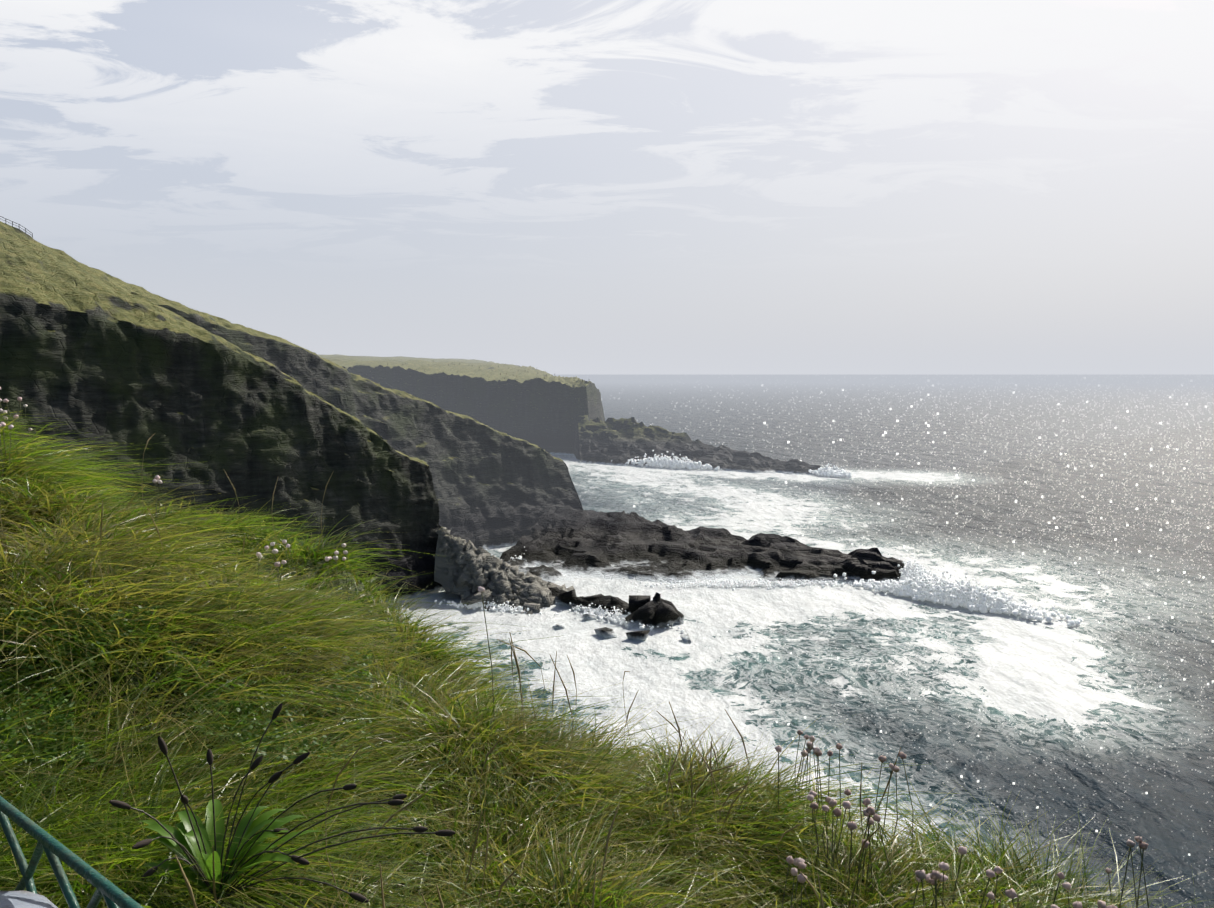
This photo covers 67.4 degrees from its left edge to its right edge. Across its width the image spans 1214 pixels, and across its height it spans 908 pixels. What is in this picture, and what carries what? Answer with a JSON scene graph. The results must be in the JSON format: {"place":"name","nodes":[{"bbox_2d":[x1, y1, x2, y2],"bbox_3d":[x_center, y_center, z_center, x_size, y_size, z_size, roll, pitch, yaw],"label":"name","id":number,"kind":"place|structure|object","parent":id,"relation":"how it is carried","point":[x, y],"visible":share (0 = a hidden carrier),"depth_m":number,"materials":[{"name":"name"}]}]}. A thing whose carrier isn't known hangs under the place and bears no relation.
{"place":"outdoors","nodes":[
{"label":"outdoors","id":0,"kind":"place"},
{"bbox_2d":[0,891,57,907],"bbox_3d":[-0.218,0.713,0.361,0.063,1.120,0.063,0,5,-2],"label":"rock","id":1,"kind":"object","parent":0,"point":[18,899],"visible":1,"depth_m":0.33,"materials":[{"name":"white stone"}]},
{"bbox_2d":[0,221,443,601],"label":"cliff rock","id":2,"kind":"object","parent":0,"point":[86,346],"visible":0.6,"depth_m":218.38,"materials":[{"name":"grey stone"}]},
{"bbox_2d":[0,216,32,237],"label":"crest railing","id":3,"kind":"object","parent":2,"relation":"on","point":[18,226],"visible":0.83,"depth_m":223.35,"materials":[{"name":"grey metal"}]},
{"bbox_2d":[90,267,582,549],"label":"cliff rock","id":4,"kind":"object","parent":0,"point":[493,488],"visible":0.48,"depth_m":318.32,"materials":[{"name":"grey stone"}]},
{"bbox_2d":[317,354,604,454],"bbox_3d":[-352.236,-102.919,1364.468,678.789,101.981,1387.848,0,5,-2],"label":"headland rock","id":5,"kind":"object","parent":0,"point":[537,407],"visible":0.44,"depth_m":722.72,"materials":[{"name":"grey stone"}]},
{"bbox_2d":[0,468,1005,907],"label":"grass blades","id":6,"kind":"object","parent":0,"point":[314,570],"depth_m":2.98,"materials":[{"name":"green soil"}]},
{"bbox_2d":[0,796,143,907],"bbox_3d":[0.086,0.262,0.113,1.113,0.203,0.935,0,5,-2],"label":"metal railing","id":7,"kind":"object","parent":6,"relation":"on","point":[107,890],"visible":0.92,"depth_m":0.33,"materials":[{"name":"teal metal"}]},
{"bbox_2d":[0,605,373,763],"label":"forb leaves","id":8,"kind":"object","parent":6,"relation":"on","point":[61,717],"visible":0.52,"depth_m":2.85,"materials":[{"name":"green plant"}]},
{"bbox_2d":[139,799,320,896],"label":"plantain leaves","id":9,"kind":"object","parent":6,"relation":"on","point":[185,836],"visible":0.81,"depth_m":1.95,"materials":[{"name":"green plant"}]},
{"bbox_2d":[109,703,454,902],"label":"plantain flower heads","id":10,"kind":"object","parent":6,"relation":"on","point":[397,800],"visible":1,"depth_m":1.84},
{"bbox_2d":[130,719,435,902],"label":"plantain stalks","id":11,"kind":"object","parent":6,"relation":"on","point":[184,849],"visible":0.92,"depth_m":1.89,"materials":[{"name":"green plant"}]},
{"bbox_2d":[99,435,1018,907],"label":"grass seed stalks","id":12,"kind":"object","parent":6,"relation":"on","point":[513,647],"depth_m":2.88,"materials":[{"name":"brown"}]},
{"bbox_2d":[0,402,1148,907],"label":"wildflower stems","id":13,"kind":"object","parent":6,"relation":"on","point":[818,790],"visible":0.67,"depth_m":2.87,"materials":[{"name":"green plant"}]},
{"bbox_2d":[0,387,484,592],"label":"wildflowers","id":14,"kind":"object","parent":13,"relation":"attached to","point":[336,552],"visible":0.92,"depth_m":4.56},
{"bbox_2d":[775,730,1148,907],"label":"pink wildflowers","id":15,"kind":"object","parent":13,"relation":"attached to","point":[919,874],"visible":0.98,"depth_m":2.68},
{"bbox_2d":[0,407,1213,907],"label":"grass tussocks","id":16,"kind":"object","parent":6,"relation":"on","point":[630,785],"depth_m":2.95,"materials":[{"name":"green plant"}]},
{"bbox_2d":[0,0,1213,374],"label":"sky","id":17,"kind":"structure","parent":0,"point":[555,187],"materials":[{"name":"white"}]},
{"bbox_2d":[386,435,1213,907],"bbox_3d":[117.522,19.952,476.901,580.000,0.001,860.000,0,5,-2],"label":"sea","id":18,"kind":"structure","parent":0,"point":[1096,723],"depth_m":208.17,"materials":[{"name":"white liquid"}]},
{"bbox_2d":[434,535,518,606],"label":"scree fan rock","id":19,"kind":"object","parent":18,"relation":"on","point":[440,576],"visible":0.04,"depth_m":253.03,"materials":[{"name":"grey stone"}]},
{"bbox_2d":[436,527,573,614],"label":"rock pile","id":20,"kind":"object","parent":19,"relation":"on","point":[484,567],"visible":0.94,"depth_m":247.96,"materials":[{"name":"grey stone"}]},
{"bbox_2d":[434,599,557,615],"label":"sea foam","id":21,"kind":"object","parent":18,"relation":"on","point":[503,608],"visible":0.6,"depth_m":239.42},
{"bbox_2d":[549,587,630,619],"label":"rocks","id":22,"kind":"object","parent":18,"relation":"on","point":[603,601],"visible":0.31,"depth_m":238.03,"materials":[{"name":"black stone"}]},
{"bbox_2d":[556,602,683,632],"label":"sea spray","id":23,"kind":"object","parent":18,"relation":"on","point":[621,619],"visible":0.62,"depth_m":229.72,"materials":[{"name":"white liquid"}]},
{"bbox_2d":[550,587,690,643],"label":"rocks","id":24,"kind":"object","parent":18,"relation":"on","point":[665,614],"visible":0.5,"depth_m":222.67,"materials":[{"name":"black stone"}]},
{"bbox_2d":[625,592,684,629],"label":"rock","id":25,"kind":"object","parent":18,"relation":"on","point":[644,614],"visible":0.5,"depth_m":223.49,"materials":[{"name":"black stone"}]},
{"bbox_2d":[611,450,719,470],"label":"breaking wave","id":26,"kind":"object","parent":18,"relation":"on","point":[665,461],"visible":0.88,"depth_m":596.07,"materials":[{"name":"white liquid"}]},
{"bbox_2d":[574,415,820,474],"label":"rocky promontory","id":27,"kind":"structure","parent":18,"relation":"on","point":[620,442],"depth_m":627.78,"materials":[{"name":"grey stone"}]},
{"bbox_2d":[500,505,904,583],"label":"shelf rock","id":28,"kind":"object","parent":18,"relation":"on","point":[569,543],"visible":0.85,"depth_m":292.13,"materials":[{"name":"grey stone"}]},
{"bbox_2d":[897,554,938,581],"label":"sea spray","id":29,"kind":"object","parent":28,"relation":"on","point":[916,571],"visible":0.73,"depth_m":270.23,"materials":[{"name":"white liquid"}]},
{"bbox_2d":[594,578,857,589],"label":"sea foam","id":30,"kind":"object","parent":18,"relation":"on","point":[766,583],"visible":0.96,"depth_m":265.92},
{"bbox_2d":[808,463,851,477],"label":"sea spray","id":31,"kind":"object","parent":18,"relation":"on","point":[833,471],"visible":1,"depth_m":547.28,"materials":[{"name":"white liquid"}]},
{"bbox_2d":[833,563,1104,626],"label":"breaker foam","id":32,"kind":"object","parent":18,"relation":"on","point":[957,594],"visible":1,"depth_m":242.87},
{"bbox_2d":[553,375,1213,466],"bbox_3d":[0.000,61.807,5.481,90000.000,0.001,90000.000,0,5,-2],"label":"sea","id":33,"kind":"structure","parent":0,"point":[1168,417],"depth_m":1656.43,"materials":[{"name":"grey liquid"}]}
]}

